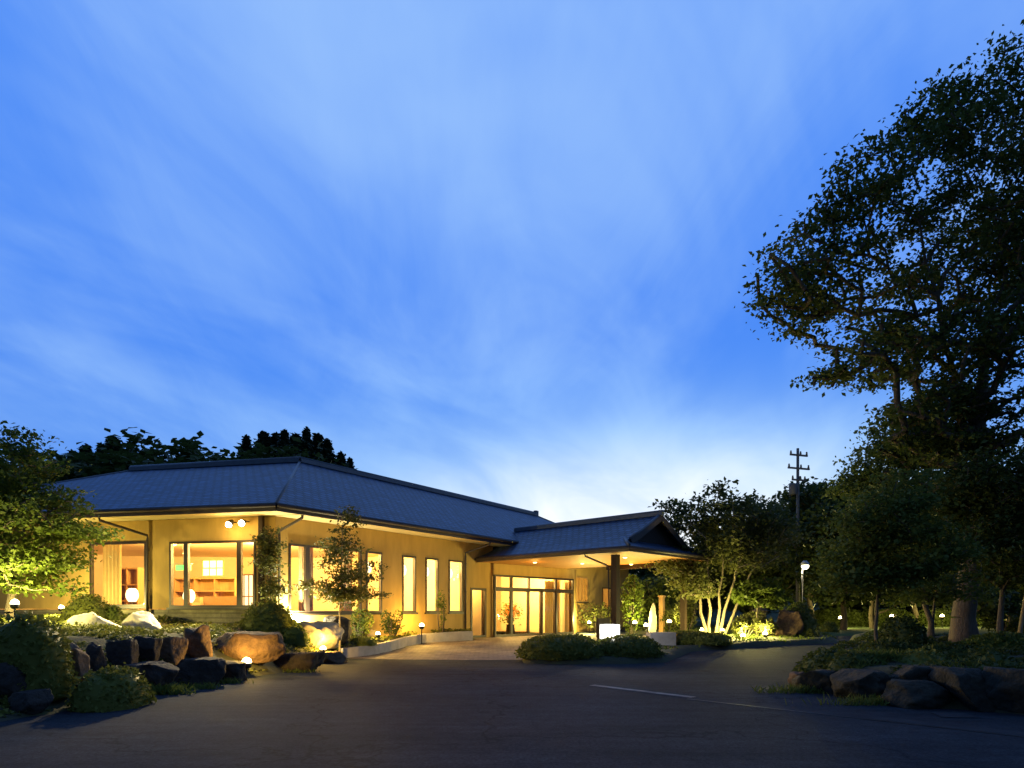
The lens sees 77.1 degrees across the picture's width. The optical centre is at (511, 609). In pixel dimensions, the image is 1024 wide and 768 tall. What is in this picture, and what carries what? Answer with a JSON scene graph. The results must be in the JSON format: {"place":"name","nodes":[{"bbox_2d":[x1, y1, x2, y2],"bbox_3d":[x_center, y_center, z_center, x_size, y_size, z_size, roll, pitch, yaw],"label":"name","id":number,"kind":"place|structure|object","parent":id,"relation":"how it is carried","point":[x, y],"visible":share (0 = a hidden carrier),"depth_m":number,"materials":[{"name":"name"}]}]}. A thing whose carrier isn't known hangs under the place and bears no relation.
{"place":"outdoors","nodes":[
{"label":"outdoors","id":0,"kind":"place"},
{"bbox_2d":[353,633,645,659],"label":"entrance paving","id":1,"kind":"structure","parent":0,"point":[495,648],"depth_m":22.62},
{"bbox_2d":[620,574,646,633],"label":"shrub","id":2,"kind":"object","parent":1,"relation":"on","point":[629,600],"visible":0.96,"depth_m":31.39,"materials":[{"name":"green plant"}]},
{"bbox_2d":[0,630,1023,767],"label":"driveway","id":3,"kind":"structure","parent":0,"point":[382,713],"depth_m":8.68,"materials":[{"name":"asphalt"}]},
{"bbox_2d":[341,631,472,657],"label":"garden kerb","id":4,"kind":"structure","parent":3,"relation":"on","point":[384,647],"depth_m":24.00,"materials":[{"name":"concrete"}]},
{"bbox_2d":[577,602,610,631],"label":"shrub","id":5,"kind":"object","parent":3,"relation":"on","point":[595,613],"visible":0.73,"depth_m":36.59,"materials":[{"name":"green plant"}]},
{"bbox_2d":[646,632,675,645],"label":"concrete block","id":6,"kind":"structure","parent":3,"relation":"on","point":[665,638],"depth_m":23.07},
{"bbox_2d":[689,697,1023,735],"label":"drain strip","id":7,"kind":"object","parent":3,"relation":"on","point":[999,731],"visible":1,"depth_m":9.22,"materials":[{"name":"concrete"}]},
{"bbox_2d":[0,0,1023,547],"label":"sky","id":8,"kind":"structure","parent":0,"point":[496,251],"materials":[{"name":"blue"}]},
{"bbox_2d":[629,620,776,625],"bbox_3d":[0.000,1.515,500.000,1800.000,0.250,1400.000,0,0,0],"label":"ground","id":9,"kind":"structure","parent":0,"point":[645,621],"depth_m":83.02,"materials":[{"name":"green plant"}]},
{"bbox_2d":[0,427,238,481],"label":"background tree","id":10,"kind":"object","parent":9,"relation":"on","point":[136,439],"visible":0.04,"depth_m":63.62,"materials":[{"name":"green plant"}]},
{"bbox_2d":[123,447,251,470],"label":"background tree","id":11,"kind":"object","parent":9,"relation":"on","point":[164,449],"depth_m":63.98,"materials":[{"name":"green plant"}]},
{"bbox_2d":[34,437,345,482],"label":"background tree","id":12,"kind":"object","parent":9,"relation":"on","point":[114,462],"visible":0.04,"depth_m":56.78,"materials":[{"name":"green plant"}]},
{"bbox_2d":[0,620,473,721],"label":"garden bed","id":13,"kind":"object","parent":9,"relation":"on","point":[60,706],"visible":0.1,"depth_m":14.70,"materials":[{"name":"plant"}]},
{"bbox_2d":[0,662,26,697],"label":"boulder","id":14,"kind":"object","parent":13,"relation":"on","point":[11,677],"visible":0.52,"depth_m":9.53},
{"bbox_2d":[8,688,53,714],"bbox_3d":[-7.100,1.408,9.493,0.448,0.470,0.465,0,0,31],"label":"boulder","id":15,"kind":"object","parent":13,"relation":"on","point":[34,701],"visible":0.87,"depth_m":9.38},
{"bbox_2d":[0,610,78,701],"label":"clipped bush","id":16,"kind":"object","parent":13,"relation":"on","point":[37,653],"visible":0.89,"depth_m":9.86,"materials":[{"name":"green plant"}]},
{"bbox_2d":[0,420,124,616],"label":"maple tree","id":17,"kind":"object","parent":13,"relation":"on","point":[16,514],"visible":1,"depth_m":16.83,"materials":[{"name":"green plant"}]},
{"bbox_2d":[69,643,89,686],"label":"boulder","id":18,"kind":"object","parent":13,"relation":"on","point":[81,659],"visible":0.27,"depth_m":10.73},
{"bbox_2d":[59,592,109,619],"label":"clipped bush","id":19,"kind":"object","parent":13,"relation":"on","point":[82,604],"visible":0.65,"depth_m":18.40,"materials":[{"name":"green plant"}]},
{"bbox_2d":[64,612,121,626],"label":"boulder","id":20,"kind":"object","parent":13,"relation":"on","point":[90,618],"visible":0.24,"depth_m":16.84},
{"bbox_2d":[86,642,106,671],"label":"boulder","id":21,"kind":"object","parent":13,"relation":"on","point":[95,652],"visible":0.62,"depth_m":11.74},
{"bbox_2d":[65,662,156,712],"bbox_3d":[-6.402,1.285,10.300,1.114,0.846,1.420,0,0,0],"label":"clipped bush","id":22,"kind":"object","parent":13,"relation":"on","point":[107,689],"visible":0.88,"depth_m":9.94,"materials":[{"name":"green plant"}]},
{"bbox_2d":[105,640,138,668],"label":"boulder","id":23,"kind":"object","parent":13,"relation":"on","point":[121,652],"visible":0.75,"depth_m":12.32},
{"bbox_2d":[121,611,161,629],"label":"boulder","id":24,"kind":"object","parent":13,"relation":"on","point":[144,619],"visible":0.46,"depth_m":17.72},
{"bbox_2d":[133,636,162,661],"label":"boulder","id":25,"kind":"object","parent":13,"relation":"on","point":[149,648],"visible":0.62,"depth_m":12.91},
{"bbox_2d":[125,661,179,686],"bbox_3d":[-6.766,1.300,12.132,0.947,0.650,0.692,0,0,9],"label":"boulder","id":26,"kind":"object","parent":13,"relation":"on","point":[161,672],"visible":0.62,"depth_m":11.88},
{"bbox_2d":[148,682,198,694],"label":"grass tuft","id":27,"kind":"object","parent":13,"relation":"on","point":[166,689],"visible":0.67,"depth_m":11.72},
{"bbox_2d":[160,637,188,665],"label":"boulder","id":28,"kind":"object","parent":13,"relation":"on","point":[173,650],"visible":0.67,"depth_m":13.49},
{"bbox_2d":[183,624,212,657],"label":"boulder","id":29,"kind":"object","parent":13,"relation":"on","point":[199,643],"visible":0.69,"depth_m":14.21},
{"bbox_2d":[174,657,226,685],"bbox_3d":[-6.434,1.317,13.232,1.062,0.660,0.849,0,0,0],"label":"boulder","id":30,"kind":"object","parent":13,"relation":"on","point":[212,670],"visible":0.83,"depth_m":12.99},
{"bbox_2d":[222,660,246,680],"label":"boulder","id":31,"kind":"object","parent":13,"relation":"on","point":[236,669],"visible":0.56,"depth_m":13.90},
{"bbox_2d":[0,613,471,717],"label":"ground cover","id":32,"kind":"object","parent":13,"relation":"on","point":[179,628],"visible":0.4,"depth_m":16.26,"materials":[{"name":"green plant"}]},
{"bbox_2d":[216,631,285,664],"bbox_3d":[-6.465,0.955,15.745,1.834,0.849,1.100,0,0,0],"label":"boulder","id":33,"kind":"object","parent":13,"relation":"on","point":[258,647],"visible":0.83,"depth_m":15.41,"materials":[{"name":"stone"}]},
{"bbox_2d":[241,526,295,602],"bbox_3d":[-7.198,-0.761,19.422,1.544,3.513,1.450,0,0,42],"label":"young tree","id":34,"kind":"object","parent":13,"relation":"on","point":[268,545],"visible":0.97,"depth_m":19.20,"materials":[{"name":"green plant"}]},
{"bbox_2d":[239,600,301,635],"bbox_3d":[-7.297,0.346,19.245,1.972,1.345,1.656,0,0,0],"label":"clipped bush","id":35,"kind":"object","parent":13,"relation":"on","point":[268,616],"visible":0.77,"depth_m":18.79,"materials":[{"name":"green plant"}]},
{"bbox_2d":[282,624,310,646],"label":"clipped bush","id":36,"kind":"object","parent":13,"relation":"on","point":[297,635],"visible":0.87,"depth_m":18.39,"materials":[{"name":"green plant"}]},
{"bbox_2d":[273,651,328,671],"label":"boulder","id":37,"kind":"object","parent":13,"relation":"on","point":[307,661],"visible":0.7,"depth_m":16.09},
{"bbox_2d":[297,621,343,649],"bbox_3d":[-6.084,0.807,19.795,1.650,0.943,1.100,0,0,0],"label":"boulder","id":38,"kind":"object","parent":13,"relation":"on","point":[327,635],"visible":0.7,"depth_m":19.47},
{"bbox_2d":[323,615,351,644],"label":"boulder","id":39,"kind":"object","parent":13,"relation":"on","point":[345,626],"visible":0.39,"depth_m":20.70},
{"bbox_2d":[283,505,393,651],"bbox_3d":[-5.408,-0.767,19.818,3.130,5.023,2.264,0,0,-27],"label":"young tree","id":40,"kind":"object","parent":13,"relation":"on","point":[335,594],"visible":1,"depth_m":19.73,"materials":[{"name":"green plant"}]},
{"bbox_2d":[350,607,373,636],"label":"shrub","id":41,"kind":"object","parent":13,"relation":"on","point":[363,621],"visible":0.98,"depth_m":22.52,"materials":[{"name":"green plant"}]},
{"bbox_2d":[380,608,404,635],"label":"shrub","id":42,"kind":"object","parent":13,"relation":"on","point":[389,628],"visible":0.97,"depth_m":24.24,"materials":[{"name":"green plant"}]},
{"bbox_2d":[297,426,317,459],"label":"conifer","id":43,"kind":"object","parent":9,"relation":"on","point":[307,441],"visible":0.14,"depth_m":69.64,"materials":[{"name":"green plant"}]},
{"bbox_2d":[319,438,335,463],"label":"conifer","id":44,"kind":"object","parent":9,"relation":"on","point":[326,451],"visible":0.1,"depth_m":69.58,"materials":[{"name":"green plant"}]},
{"bbox_2d":[0,456,715,637],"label":"inn building","id":45,"kind":"structure","parent":9,"relation":"on","point":[488,553],"depth_m":26.33,"materials":[{"name":"paint"}]},
{"bbox_2d":[103,544,121,603],"bbox_3d":[-14.062,-1.075,22.603,0.759,2.650,0.100,0,0,12],"label":"curtain","id":46,"kind":"object","parent":45,"relation":"hanging from","point":[112,579],"visible":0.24,"depth_m":22.59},
{"bbox_2d":[89,541,145,608],"bbox_3d":[-13.467,-1.175,21.964,2.386,2.270,0.180,0,0,12],"label":"window","id":47,"kind":"structure","parent":45,"relation":"in","point":[91,571],"depth_m":21.88,"materials":[{"name":"brown metal"}]},
{"bbox_2d":[122,567,143,603],"bbox_3d":[-16.162,-0.700,26.812,1.610,2.100,0.415,0,0,12],"label":"shelf unit","id":48,"kind":"object","parent":45,"relation":"on","point":[132,577],"visible":0.25,"depth_m":26.70,"materials":[{"name":"brown wood"}]},
{"bbox_2d":[174,577,236,602],"bbox_3d":[-13.223,-0.525,27.836,3.010,1.750,0.365,0,0,12],"label":"shelf unit","id":49,"kind":"object","parent":45,"relation":"on","point":[215,586],"visible":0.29,"depth_m":27.87,"materials":[{"name":"brown wood"}]},
{"bbox_2d":[166,540,255,608],"bbox_3d":[-9.893,-1.140,21.200,3.347,2.260,0.180,0,0,12],"label":"window","id":50,"kind":"structure","parent":45,"relation":"in","point":[186,605],"depth_m":21.24,"materials":[{"name":"brown metal"}]},
{"bbox_2d":[202,559,223,576],"bbox_3d":[-12.840,-1.790,27.600,1.040,0.720,0.051,0,0,12],"label":"paper screen","id":51,"kind":"object","parent":45,"relation":"attached to","point":[211,568],"visible":1,"depth_m":27.59,"materials":[{"name":"beige"}]},
{"bbox_2d":[190,596,236,604],"bbox_3d":[-11.190,-0.085,24.625,2.160,0.870,0.870,0,0,12],"label":"sofa","id":52,"kind":"object","parent":45,"relation":"in","point":[220,600],"visible":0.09,"depth_m":24.88,"materials":[{"name":"fabric"}]},
{"bbox_2d":[243,574,252,604],"bbox_3d":[-9.500,-0.475,23.000,0.590,1.590,0.051,0,0,12],"label":"paper screen","id":53,"kind":"object","parent":45,"relation":"on","point":[247,589],"visible":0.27,"depth_m":22.97,"materials":[{"name":"beige"}]},
{"bbox_2d":[299,547,312,610],"bbox_3d":[-7.149,-1.050,22.320,0.100,2.600,0.626,0,0,34],"label":"curtain","id":54,"kind":"object","parent":45,"relation":"hanging from","point":[301,575],"visible":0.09,"depth_m":22.14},
{"bbox_2d":[289,543,361,614],"bbox_3d":[-6.463,-1.005,22.438,0.180,2.370,3.273,0,0,34],"label":"window","id":55,"kind":"structure","parent":45,"relation":"in","point":[306,611],"depth_m":21.73,"materials":[{"name":"brown metal"}]},
{"bbox_2d":[402,555,417,613],"bbox_3d":[-4.143,-0.995,25.835,0.180,2.350,0.900,0,0,34],"label":"window","id":56,"kind":"structure","parent":45,"relation":"in","point":[414,557],"depth_m":26.06,"materials":[{"name":"brown metal"}]},
{"bbox_2d":[424,557,440,613],"bbox_3d":[-3.368,-0.995,26.970,0.180,2.350,0.911,0,0,34],"label":"window","id":57,"kind":"structure","parent":45,"relation":"in","point":[436,560],"depth_m":27.22,"materials":[{"name":"brown metal"}]},
{"bbox_2d":[448,560,464,613],"bbox_3d":[-2.484,-0.995,28.264,0.180,2.350,1.053,0,0,34],"label":"window","id":58,"kind":"structure","parent":45,"relation":"in","point":[461,562],"depth_m":28.58,"materials":[{"name":"brown metal"}]},
{"bbox_2d":[471,588,486,637],"bbox_3d":[-1.574,0.140,29.647,0.125,2.280,1.167,0,0,34],"label":"side door","id":59,"kind":"structure","parent":45,"relation":"in","point":[484,590],"depth_m":30.03,"materials":[{"name":"metal"}]},
{"bbox_2d":[493,574,573,590],"bbox_3d":[1.228,-1.330,32.636,0.125,0.680,6.113,0,0,43],"label":"transom window","id":60,"kind":"structure","parent":45,"relation":"in","point":[511,577],"depth_m":32.18,"materials":[{"name":"brown metal"}]},
{"bbox_2d":[545,581,558,632],"bbox_3d":[2.174,-0.150,34.781,0.095,2.800,1.194,0,0,43],"label":"curtain","id":61,"kind":"object","parent":45,"relation":"hanging from","point":[549,610],"visible":0.61,"depth_m":34.62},
{"bbox_2d":[522,627,838,663],"bbox_3d":[9.163,1.405,30.756,11.619,0.590,28.854,0,0,15],"label":"planting bed","id":62,"kind":"object","parent":9,"relation":"on","point":[675,652],"visible":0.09,"depth_m":22.38,"materials":[{"name":"plant"}]},
{"bbox_2d":[514,633,608,660],"bbox_3d":[1.498,1.090,19.393,2.922,0.823,2.357,0,0,0],"label":"hedge","id":63,"kind":"object","parent":62,"relation":"on","point":[556,647],"visible":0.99,"depth_m":18.61,"materials":[{"name":"green plant"}]},
{"bbox_2d":[599,624,619,638],"bbox_3d":[3.256,0.912,21.400,0.486,0.856,0.486,0,0,43],"label":"box lantern","id":64,"kind":"object","parent":62,"relation":"on","point":[607,630],"visible":0.56,"depth_m":21.25,"materials":[{"name":"white plastic"}]},
{"bbox_2d":[596,633,664,658],"bbox_3d":[3.450,1.097,19.721,2.461,0.785,2.149,0,0,0],"label":"hedge","id":65,"kind":"object","parent":62,"relation":"on","point":[635,645],"visible":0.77,"depth_m":19.00,"materials":[{"name":"green plant"}]},
{"bbox_2d":[631,576,704,628],"bbox_3d":[8.722,-0.370,36.522,4.238,3.173,2.138,0,0,0],"label":"shrub","id":66,"kind":"object","parent":62,"relation":"on","point":[659,590],"visible":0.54,"depth_m":36.16,"materials":[{"name":"green plant"}]},
{"bbox_2d":[530,624,836,658],"bbox_3d":[9.136,1.193,30.676,10.880,0.528,27.987,0,0,15],"label":"ground cover","id":67,"kind":"object","parent":62,"relation":"on","point":[749,638],"visible":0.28,"depth_m":26.86,"materials":[{"name":"green plant"}]},
{"bbox_2d":[673,598,697,629],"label":"shrub","id":68,"kind":"object","parent":62,"relation":"on","point":[691,617],"visible":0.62,"depth_m":30.89,"materials":[{"name":"green plant"}]},
{"bbox_2d":[670,629,705,644],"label":"hedge","id":69,"kind":"object","parent":62,"relation":"on","point":[683,637],"visible":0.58,"depth_m":23.34,"materials":[{"name":"green plant"}]},
{"bbox_2d":[692,632,732,645],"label":"hedge","id":70,"kind":"object","parent":62,"relation":"on","point":[714,639],"visible":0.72,"depth_m":23.05,"materials":[{"name":"green plant"}]},
{"bbox_2d":[731,613,755,636],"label":"shrub","id":71,"kind":"object","parent":62,"relation":"on","point":[747,620],"visible":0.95,"depth_m":26.24,"materials":[{"name":"green plant"}]},
{"bbox_2d":[752,616,779,636],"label":"shrub","id":72,"kind":"object","parent":62,"relation":"on","point":[763,624],"visible":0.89,"depth_m":26.84,"materials":[{"name":"green plant"}]},
{"bbox_2d":[772,608,803,636],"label":"boulder","id":73,"kind":"object","parent":62,"relation":"on","point":[790,622],"visible":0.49,"depth_m":27.09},
{"bbox_2d":[786,600,820,636],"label":"clipped bush","id":74,"kind":"object","parent":62,"relation":"on","point":[810,623],"visible":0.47,"depth_m":27.34,"materials":[{"name":"green plant"}]},
{"bbox_2d":[629,537,736,624],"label":"background tree","id":75,"kind":"object","parent":9,"relation":"on","point":[641,571],"visible":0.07,"depth_m":50.19,"materials":[{"name":"green plant"}]},
{"bbox_2d":[640,476,816,633],"bbox_3d":[9.755,-2.225,29.274,7.632,7.300,5.166,0,0,0],"label":"many stemmed tree","id":76,"kind":"object","parent":9,"relation":"on","point":[768,527],"visible":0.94,"depth_m":28.45,"materials":[{"name":"green plant"}]},
{"bbox_2d":[727,574,797,634],"bbox_3d":[10.744,-0.071,27.652,2.781,2.973,2.507,0,0,0],"label":"maple","id":77,"kind":"object","parent":9,"relation":"on","point":[749,592],"visible":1,"depth_m":27.50,"materials":[{"name":"green plant"}]},
{"bbox_2d":[843,629,1023,714],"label":"planted island","id":78,"kind":"structure","parent":9,"relation":"on","point":[952,704],"depth_m":11.48,"materials":[{"name":"soil"}]},
{"bbox_2d":[792,669,836,693],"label":"boulder","id":79,"kind":"object","parent":78,"relation":"on","point":[819,678],"visible":0.57,"depth_m":11.90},
{"bbox_2d":[792,646,858,672],"bbox_3d":[6.835,1.113,13.448,1.734,0.720,2.183,0,0,0],"label":"clipped bush","id":80,"kind":"object","parent":78,"relation":"on","point":[816,659],"visible":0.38,"depth_m":13.34,"materials":[{"name":"green plant"}]},
{"bbox_2d":[751,656,899,693],"bbox_3d":[5.936,1.191,12.176,3.067,0.718,0.916,0,0,0],"label":"grass fringe","id":81,"kind":"object","parent":78,"relation":"on","point":[801,689],"depth_m":11.93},
{"bbox_2d":[822,649,878,670],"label":"clipped bush","id":82,"kind":"object","parent":78,"relation":"on","point":[846,660],"visible":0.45,"depth_m":12.20,"materials":[{"name":"green plant"}]},
{"bbox_2d":[830,668,890,699],"bbox_3d":[6.120,1.359,11.250,0.908,0.621,1.000,0,0,0],"label":"boulder","id":83,"kind":"object","parent":78,"relation":"on","point":[845,682],"visible":0.76,"depth_m":10.95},
{"bbox_2d":[841,647,906,661],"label":"bush","id":84,"kind":"object","parent":78,"relation":"on","point":[884,654],"visible":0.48,"depth_m":12.32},
{"bbox_2d":[734,19,1023,641],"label":"tall broadleaf tree","id":85,"kind":"object","parent":78,"relation":"on","point":[998,256],"visible":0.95,"depth_m":17.94,"materials":[{"name":"green plant"}]},
{"bbox_2d":[856,637,929,655],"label":"clipped bush","id":86,"kind":"object","parent":78,"relation":"on","point":[897,644],"visible":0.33,"depth_m":13.77,"materials":[{"name":"green plant"}]},
{"bbox_2d":[873,613,930,644],"bbox_3d":[10.484,0.706,17.332,1.206,1.260,2.122,0,0,0],"label":"clipped bush","id":87,"kind":"object","parent":78,"relation":"on","point":[906,627],"visible":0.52,"depth_m":16.94,"materials":[{"name":"green plant"}]},
{"bbox_2d":[784,656,1020,705],"bbox_3d":[6.673,1.153,10.685,4.464,0.794,0.907,0,0,0],"label":"grass fringe","id":88,"kind":"object","parent":78,"relation":"on","point":[874,699],"depth_m":10.47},
{"bbox_2d":[796,463,1020,642],"bbox_3d":[8.636,-0.991,14.250,4.265,4.492,3.300,0,0,0],"label":"slender tree","id":89,"kind":"object","parent":78,"relation":"on","point":[842,574],"visible":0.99,"depth_m":13.83,"materials":[{"name":"green plant"}]},
{"bbox_2d":[880,678,951,708],"bbox_3d":[6.507,1.401,10.450,0.956,0.540,1.000,0,0,0],"label":"boulder","id":90,"kind":"object","parent":78,"relation":"on","point":[912,694],"visible":0.78,"depth_m":10.11,"materials":[{"name":"stone"}]},
{"bbox_2d":[889,665,945,680],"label":"boulder","id":91,"kind":"object","parent":78,"relation":"on","point":[915,672],"visible":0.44,"depth_m":10.57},
{"bbox_2d":[819,417,1022,636],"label":"maple tree","id":92,"kind":"object","parent":78,"relation":"on","point":[866,464],"visible":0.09,"depth_m":20.96,"materials":[{"name":"green plant"}]},
{"bbox_2d":[894,644,950,663],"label":"clipped bush","id":93,"kind":"object","parent":78,"relation":"on","point":[922,654],"visible":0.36,"depth_m":11.89,"materials":[{"name":"green plant"}]},
{"bbox_2d":[825,630,1023,674],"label":"ground cover","id":94,"kind":"object","parent":78,"relation":"on","point":[1013,649],"visible":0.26,"depth_m":12.57,"materials":[{"name":"green plant"}]},
{"bbox_2d":[924,640,982,658],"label":"clipped bush","id":95,"kind":"object","parent":78,"relation":"on","point":[953,646],"visible":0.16,"depth_m":13.55,"materials":[{"name":"green plant"}]},
{"bbox_2d":[928,666,995,711],"bbox_3d":[7.178,1.289,10.200,0.791,0.770,1.000,0,0,0],"label":"boulder","id":96,"kind":"object","parent":78,"relation":"on","point":[967,687],"visible":0.67,"depth_m":9.84,"materials":[{"name":"stone"}]},
{"bbox_2d":[908,440,1023,634],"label":"maple tree","id":97,"kind":"object","parent":78,"relation":"on","point":[983,480],"visible":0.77,"depth_m":15.67,"materials":[{"name":"green plant"}]},
{"bbox_2d":[958,631,1023,649],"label":"clipped bush","id":98,"kind":"object","parent":78,"relation":"on","point":[995,640],"visible":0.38,"depth_m":15.62,"materials":[{"name":"green plant"}]},
{"bbox_2d":[977,589,1023,633],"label":"shrub","id":99,"kind":"object","parent":78,"relation":"on","point":[1011,626],"visible":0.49,"depth_m":21.27,"materials":[{"name":"green plant"}]},
{"bbox_2d":[981,666,1023,713],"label":"boulder","id":100,"kind":"object","parent":78,"relation":"on","point":[1004,691],"visible":0.62,"depth_m":9.58,"materials":[{"name":"stone"}]},
{"bbox_2d":[640,593,977,619],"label":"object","id":101,"kind":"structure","parent":0,"point":[728,614],"depth_m":87.87,"materials":[{"name":"green plant"}]},
{"bbox_2d":[647,620,1016,635],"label":"lawn","id":102,"kind":"structure","parent":0,"point":[850,631],"depth_m":36.13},
{"bbox_2d":[694,523,801,614],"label":"background tree","id":103,"kind":"object","parent":102,"relation":"on","point":[727,588],"visible":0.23,"depth_m":42.63,"materials":[{"name":"green plant"}]},
{"bbox_2d":[687,478,839,613],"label":"background tree","id":104,"kind":"object","parent":102,"relation":"on","point":[820,491],"visible":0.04,"depth_m":41.77,"materials":[{"name":"green plant"}]},
{"bbox_2d":[724,476,835,612],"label":"background tree","id":105,"kind":"object","parent":102,"relation":"on","point":[803,483],"visible":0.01,"depth_m":46.23,"materials":[{"name":"green plant"}]},
{"bbox_2d":[788,448,809,601],"bbox_3d":[17.311,-4.125,38.994,1.602,11.350,0.429,0,0,-17],"label":"utility pole","id":106,"kind":"object","parent":102,"relation":"on","point":[793,488],"visible":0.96,"depth_m":38.91,"materials":[{"name":"concrete"}]},
{"bbox_2d":[758,485,900,629],"bbox_3d":[19.170,-3.025,37.862,9.025,9.432,9.825,0,0,-22],"label":"background tree","id":107,"kind":"object","parent":102,"relation":"on","point":[806,552],"visible":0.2,"depth_m":36.59,"materials":[{"name":"green plant"}]},
{"bbox_2d":[814,607,865,626],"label":"hedge","id":108,"kind":"object","parent":102,"relation":"on","point":[855,618],"visible":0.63,"depth_m":43.76,"materials":[{"name":"green plant"}]},
{"bbox_2d":[775,468,956,628],"bbox_3d":[22.308,-3.736,40.056,13.089,10.952,10.909,0,0,26],"label":"background tree","id":109,"kind":"object","parent":102,"relation":"on","point":[871,615],"visible":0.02,"depth_m":39.25,"materials":[{"name":"green plant"}]},
{"bbox_2d":[859,607,915,626],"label":"hedge","id":110,"kind":"object","parent":102,"relation":"on","point":[887,614],"visible":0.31,"depth_m":43.84,"materials":[{"name":"green plant"}]},
{"bbox_2d":[908,608,953,626],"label":"hedge","id":111,"kind":"object","parent":102,"relation":"on","point":[922,618],"visible":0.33,"depth_m":43.69,"materials":[{"name":"green plant"}]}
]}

